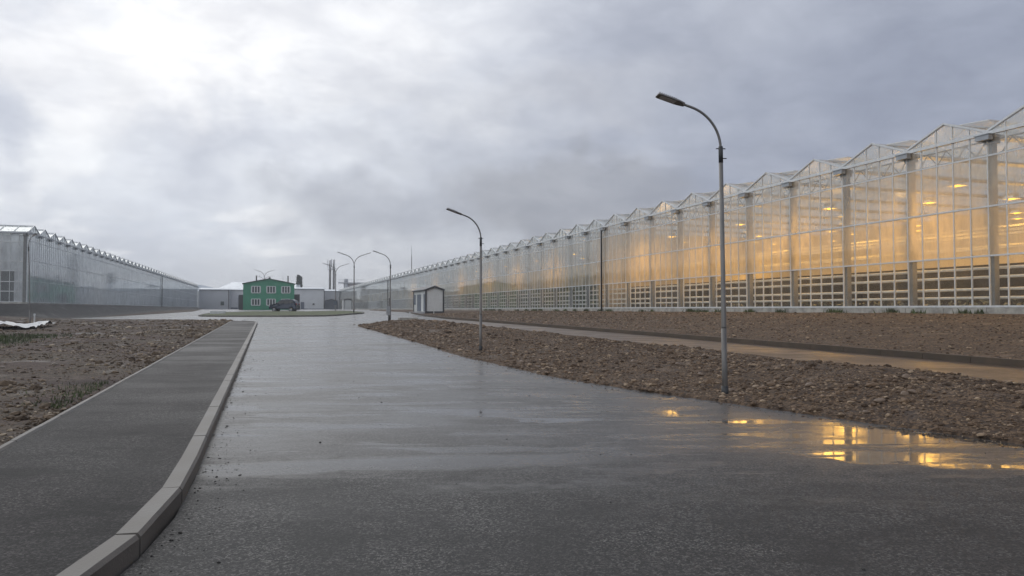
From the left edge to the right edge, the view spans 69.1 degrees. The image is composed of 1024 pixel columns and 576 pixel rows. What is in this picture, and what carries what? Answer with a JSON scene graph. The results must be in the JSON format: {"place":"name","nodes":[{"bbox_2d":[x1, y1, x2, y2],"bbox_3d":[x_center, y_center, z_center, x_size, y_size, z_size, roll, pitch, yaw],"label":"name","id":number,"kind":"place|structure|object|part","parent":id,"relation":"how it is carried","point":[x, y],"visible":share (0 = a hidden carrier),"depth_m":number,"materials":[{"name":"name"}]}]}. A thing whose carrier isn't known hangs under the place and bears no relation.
{"place":"outdoors","nodes":[
{"label":"outdoors","id":0,"kind":"place"},
{"bbox_2d":[0,321,254,575],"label":"pavement","id":1,"kind":"structure","parent":0,"point":[77,484],"depth_m":7.64,"materials":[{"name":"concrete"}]},
{"bbox_2d":[202,311,361,314],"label":"grass island","id":2,"kind":"structure","parent":0,"point":[289,313],"depth_m":92.77,"materials":[{"name":"green plant"}]},
{"bbox_2d":[210,311,225,313],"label":"concrete hatch","id":3,"kind":"object","parent":2,"relation":"on","point":[215,312],"visible":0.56,"depth_m":95.36,"materials":[{"name":"white paint"}]},
{"bbox_2d":[338,252,370,311],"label":"street lamp","id":4,"kind":"object","parent":2,"relation":"on","point":[354,281],"visible":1,"depth_m":94.70,"materials":[{"name":"metal"}]},
{"bbox_2d":[0,304,1023,445],"bbox_3d":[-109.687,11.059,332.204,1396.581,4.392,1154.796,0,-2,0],"label":"ground","id":5,"kind":"structure","parent":0,"point":[16,312],"depth_m":20.62,"materials":[{"name":"soil"}]},
{"bbox_2d":[0,321,52,327],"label":"plastic sheet","id":6,"kind":"object","parent":5,"relation":"on","point":[35,324],"visible":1,"depth_m":45.59,"materials":[{"name":"white plastic"}]},
{"bbox_2d":[28,233,37,322],"bbox_3d":[-33.749,-0.389,52.331,0.250,6.952,1.312,0,3,-10],"label":"downpipe","id":7,"kind":"object","parent":5,"relation":"on","point":[34,234],"visible":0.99,"depth_m":51.78,"materials":[{"name":"metal"}]},
{"bbox_2d":[0,332,95,348],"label":"grass patch","id":8,"kind":"object","parent":5,"relation":"on","point":[4,339],"visible":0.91,"depth_m":33.03,"materials":[{"name":"green plant"}]},
{"bbox_2d":[12,380,107,408],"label":"weeds","id":9,"kind":"object","parent":5,"relation":"on","point":[59,404],"visible":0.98,"depth_m":13.16,"materials":[{"name":"green plant"}]},
{"bbox_2d":[0,225,198,307],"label":"misted greenhouse","id":10,"kind":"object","parent":5,"relation":"on","point":[64,271],"visible":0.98,"depth_m":95.76,"materials":[{"name":"glass"}]},
{"bbox_2d":[0,321,230,451],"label":"pavement edging","id":11,"kind":"object","parent":5,"relation":"on","point":[31,431],"visible":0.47,"depth_m":11.34,"materials":[{"name":"concrete"}]},
{"bbox_2d":[0,319,232,442],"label":"rubble","id":12,"kind":"object","parent":5,"relation":"on","point":[22,413],"visible":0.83,"depth_m":24.42,"materials":[{"name":"stone"}]},
{"bbox_2d":[162,330,180,331],"bbox_3d":[-18.539,2.370,40.449,0.900,0.200,0.500,1,-2,-17],"label":"paving board","id":13,"kind":"object","parent":12,"relation":"on","point":[170,330],"visible":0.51,"depth_m":40.21,"materials":[{"name":"grey concrete"}]},
{"bbox_2d":[56,320,257,575],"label":"kerb","id":14,"kind":"structure","parent":5,"relation":"on","point":[129,543],"depth_m":5.81,"materials":[{"name":"concrete"}]},
{"bbox_2d":[198,285,212,307],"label":"distant roof","id":15,"kind":"structure","parent":5,"relation":"on","point":[201,286],"depth_m":321.43,"materials":[{"name":"white metal"}]},
{"bbox_2d":[198,288,230,308],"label":"grey hall","id":16,"kind":"structure","parent":5,"relation":"on","point":[214,298],"depth_m":268.42,"materials":[{"name":"grey metal"}]},
{"bbox_2d":[230,288,242,308],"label":"set back hall","id":17,"kind":"structure","parent":5,"relation":"on","point":[235,293],"depth_m":281.38,"materials":[{"name":"grey metal"}]},
{"bbox_2d":[220,282,299,287],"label":"barn","id":18,"kind":"structure","parent":5,"relation":"on","point":[235,285],"depth_m":314.83,"materials":[{"name":"white metal"}]},
{"bbox_2d":[239,276,299,309],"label":"green building","id":19,"kind":"structure","parent":5,"relation":"on","point":[263,294],"depth_m":169.76,"materials":[{"name":"metal"}]},
{"bbox_2d":[251,286,260,292],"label":"window","id":20,"kind":"structure","parent":19,"relation":"in","point":[254,289],"depth_m":169.11,"materials":[{"name":"white paint"}]},
{"bbox_2d":[251,299,260,305],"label":"window","id":21,"kind":"structure","parent":19,"relation":"in","point":[254,302],"depth_m":169.07,"materials":[{"name":"white paint"}]},
{"bbox_2d":[266,286,275,292],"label":"window","id":22,"kind":"structure","parent":19,"relation":"in","point":[269,289],"depth_m":170.19,"materials":[{"name":"white paint"}]},
{"bbox_2d":[266,299,275,305],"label":"window","id":23,"kind":"structure","parent":19,"relation":"in","point":[268,301],"depth_m":170.07,"materials":[{"name":"white paint"}]},
{"bbox_2d":[281,286,290,292],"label":"window","id":24,"kind":"structure","parent":19,"relation":"in","point":[284,289],"depth_m":171.21,"materials":[{"name":"white paint"}]},
{"bbox_2d":[296,275,300,286],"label":"poplar tree","id":25,"kind":"object","parent":5,"relation":"on","point":[298,279],"visible":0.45,"depth_m":324.83,"materials":[{"name":"plant"}]},
{"bbox_2d":[294,287,324,308],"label":"white hall","id":26,"kind":"structure","parent":5,"relation":"on","point":[312,297],"depth_m":268.94,"materials":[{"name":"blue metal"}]},
{"bbox_2d":[327,259,332,288],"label":"chimney","id":27,"kind":"object","parent":5,"relation":"on","point":[329,269],"visible":0.63,"depth_m":335.05,"materials":[{"name":"metal"}]},
{"bbox_2d":[324,289,338,308],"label":"recessed hall","id":28,"kind":"structure","parent":5,"relation":"on","point":[329,293],"depth_m":292.76,"materials":[{"name":"grey metal"}]},
{"bbox_2d":[325,299,337,308],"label":"vestibule","id":29,"kind":"object","parent":5,"relation":"on","point":[329,303],"visible":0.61,"depth_m":277.69,"materials":[{"name":"grey metal"}]},
{"bbox_2d":[331,259,336,288],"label":"chimney","id":30,"kind":"object","parent":5,"relation":"on","point":[333,268],"visible":0.6,"depth_m":335.00,"materials":[{"name":"metal"}]},
{"bbox_2d":[323,263,346,300],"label":"street lamp","id":31,"kind":"object","parent":5,"relation":"on","point":[335,279],"visible":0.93,"depth_m":120.00,"materials":[{"name":"metal"}]},
{"bbox_2d":[342,299,351,309],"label":"cabin","id":32,"kind":"object","parent":5,"relation":"on","point":[346,304],"visible":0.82,"depth_m":214.00,"materials":[{"name":"white metal"}]},
{"bbox_2d":[338,279,363,287],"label":"gantry","id":33,"kind":"object","parent":5,"relation":"on","point":[347,283],"visible":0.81,"depth_m":339.33,"materials":[{"name":"grey metal"}]},
{"bbox_2d":[373,250,391,319],"bbox_3d":[-10.199,0.070,58.395,1.497,6.034,0.312,0,-2,-16],"label":"street lamp","id":34,"kind":"object","parent":5,"relation":"on","point":[388,310],"visible":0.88,"depth_m":58.51,"materials":[{"name":"metal"}]},
{"bbox_2d":[398,317,417,319],"bbox_3d":[-7.891,2.362,56.456,1.400,0.240,1.000,1,-2,-17],"label":"concrete slab","id":35,"kind":"object","parent":5,"relation":"on","point":[405,318],"depth_m":56.06,"materials":[{"name":"grey concrete"}]},
{"bbox_2d":[409,286,444,313],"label":"cabin","id":36,"kind":"object","parent":5,"relation":"on","point":[425,299],"visible":0.94,"depth_m":89.50,"materials":[{"name":"white paint"}]},
{"bbox_2d":[417,294,420,310],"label":"door","id":37,"kind":"structure","parent":36,"relation":"in","point":[418,296],"depth_m":92.49,"materials":[{"name":"grey plastic"}]},
{"bbox_2d":[423,294,424,310],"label":"door","id":38,"kind":"structure","parent":36,"relation":"in","point":[423,294],"depth_m":89.79,"materials":[{"name":"white plastic"}]},
{"bbox_2d":[446,208,483,350],"bbox_3d":[-1.589,-0.097,25.282,1.312,5.222,0.250,1,-2,-18],"label":"street lamp","id":39,"kind":"object","parent":5,"relation":"on","point":[480,308],"visible":0.94,"depth_m":25.40,"materials":[{"name":"metal"}]},
{"bbox_2d":[339,105,1023,313],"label":"lit greenhouse","id":40,"kind":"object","parent":5,"relation":"on","point":[957,243],"visible":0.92,"depth_m":43.18,"materials":[{"name":"glass"}]},
{"bbox_2d":[381,279,597,308],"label":"crop rows","id":41,"kind":"object","parent":40,"relation":"in","point":[578,288],"visible":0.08,"depth_m":88.37,"materials":[{"name":"plant"}]},
{"bbox_2d":[618,299,1023,307],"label":"seedlings","id":42,"kind":"object","parent":40,"relation":"on","point":[902,303],"visible":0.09,"depth_m":38.18,"materials":[{"name":"green plant"}]},
{"bbox_2d":[823,196,836,209],"bbox_3d":[17.866,-5.015,41.755,0.600,1.200,0.600,1,-2,-18],"label":"grow lamp","id":43,"kind":"object","parent":40,"relation":"hanging from","point":[827,206],"visible":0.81,"depth_m":41.67,"materials":[{"name":"metal"}]},
{"bbox_2d":[949,179,966,186],"bbox_3d":[20.405,-5.233,34.066,0.600,1.200,0.600,1,-2,-18],"label":"grow lamp","id":44,"kind":"object","parent":40,"relation":"hanging from","point":[963,183],"visible":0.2,"depth_m":33.83,"materials":[{"name":"metal"}]},
{"bbox_2d":[1002,192,1020,199],"bbox_3d":[25.603,-5.119,38.096,0.600,1.200,0.600,1,-2,-18],"label":"grow lamp","id":45,"kind":"object","parent":40,"relation":"hanging from","point":[1013,196],"visible":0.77,"depth_m":37.92,"materials":[{"name":"metal"}]},
{"bbox_2d":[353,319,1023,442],"bbox_3d":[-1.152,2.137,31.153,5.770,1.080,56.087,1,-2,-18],"label":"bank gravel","id":46,"kind":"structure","parent":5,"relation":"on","point":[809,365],"depth_m":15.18,"materials":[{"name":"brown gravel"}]},
{"bbox_2d":[655,92,728,393],"bbox_3d":[3.342,-0.617,13.630,1.312,5.922,0.250,0,-2,-7],"label":"street lamp","id":47,"kind":"object","parent":5,"relation":"on","point":[720,148],"visible":0.99,"depth_m":13.66,"materials":[{"name":"metal"}]},
{"bbox_2d":[483,308,985,313],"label":"footing weeds","id":48,"kind":"object","parent":5,"relation":"on","point":[838,311],"visible":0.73,"depth_m":41.50,"materials":[{"name":"green plant"}]},
{"bbox_2d":[784,377,794,381],"bbox_3d":[5.189,1.721,13.906,0.191,0.108,0.149,-14,-9,8],"label":"stone","id":49,"kind":"object","parent":5,"relation":"on","point":[789,379],"visible":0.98,"depth_m":13.85,"materials":[{"name":"grey stone"}]},
{"bbox_2d":[805,382,813,386],"bbox_3d":[5.223,1.713,13.063,0.153,0.107,0.161,-13,-21,11],"label":"stone","id":50,"kind":"object","parent":5,"relation":"on","point":[808,384],"visible":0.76,"depth_m":13.01,"materials":[{"name":"grey stone"}]},
{"bbox_2d":[874,398,885,402],"bbox_3d":[5.724,1.757,11.562,0.194,0.080,0.143,-6,6,-8],"label":"stone","id":51,"kind":"object","parent":5,"relation":"on","point":[880,400],"visible":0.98,"depth_m":11.54,"materials":[{"name":"grey stone"}]},
{"bbox_2d":[900,391,908,395],"bbox_3d":[6.183,1.670,11.700,0.116,0.083,0.148,-6,11,-34],"label":"stone","id":52,"kind":"object","parent":5,"relation":"on","point":[903,393],"visible":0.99,"depth_m":11.68,"materials":[{"name":"grey stone"}]},
{"bbox_2d":[902,373,910,378],"bbox_3d":[6.826,1.540,12.844,0.159,0.106,0.151,-3,14,-43],"label":"stone","id":53,"kind":"object","parent":5,"relation":"on","point":[905,376],"visible":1,"depth_m":12.81,"materials":[{"name":"grey stone"}]},
{"bbox_2d":[907,389,917,393],"bbox_3d":[6.349,1.649,11.746,0.161,0.093,0.156,2,-2,-43],"label":"stone","id":54,"kind":"object","parent":5,"relation":"on","point":[912,391],"visible":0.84,"depth_m":11.71,"materials":[{"name":"grey stone"}]},
{"bbox_2d":[0,0,1023,301],"label":"sky","id":55,"kind":"structure","parent":0,"point":[211,143],"materials":[{"name":"grey"}]},
{"bbox_2d":[71,309,1023,575],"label":"road","id":56,"kind":"structure","parent":0,"point":[587,479],"depth_m":7.22,"materials":[{"name":"grey asphalt"}]},
{"bbox_2d":[198,311,364,316],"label":"island kerb","id":57,"kind":"structure","parent":56,"relation":"on","point":[201,315],"depth_m":85.05,"materials":[{"name":"concrete"}]},
{"bbox_2d":[269,299,299,310],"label":"parked car","id":58,"kind":"object","parent":56,"relation":"on","point":[291,305],"visible":0.93,"depth_m":123.13,"materials":[{"name":"black paint"}]},
{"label":"side windows","id":59,"kind":"part","parent":58,"relation":"part of","materials":[{"name":"grey glass"}]},
{"bbox_2d":[139,355,989,575],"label":"grit","id":60,"kind":"object","parent":56,"relation":"on","point":[180,532],"visible":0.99,"depth_m":6.94,"materials":[{"name":"gravel"}]},
{"bbox_2d":[367,330,1023,448],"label":"edge grit","id":61,"kind":"object","parent":56,"relation":"on","point":[703,400],"visible":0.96,"depth_m":12.64,"materials":[{"name":"gravel"}]},
{"bbox_2d":[405,311,1023,367],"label":"path kerb","id":62,"kind":"structure","parent":56,"relation":"on","point":[962,358],"depth_m":21.69,"materials":[{"name":"concrete"}]},
{"bbox_2d":[426,310,1023,358],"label":"slope gravel","id":63,"kind":"structure","parent":0,"point":[500,313],"depth_m":34.05,"materials":[{"name":"brown gravel"}]},
{"bbox_2d":[438,319,1023,382],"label":"path","id":64,"kind":"structure","parent":0,"point":[1000,373],"depth_m":19.25,"materials":[{"name":"concrete"}]}
]}

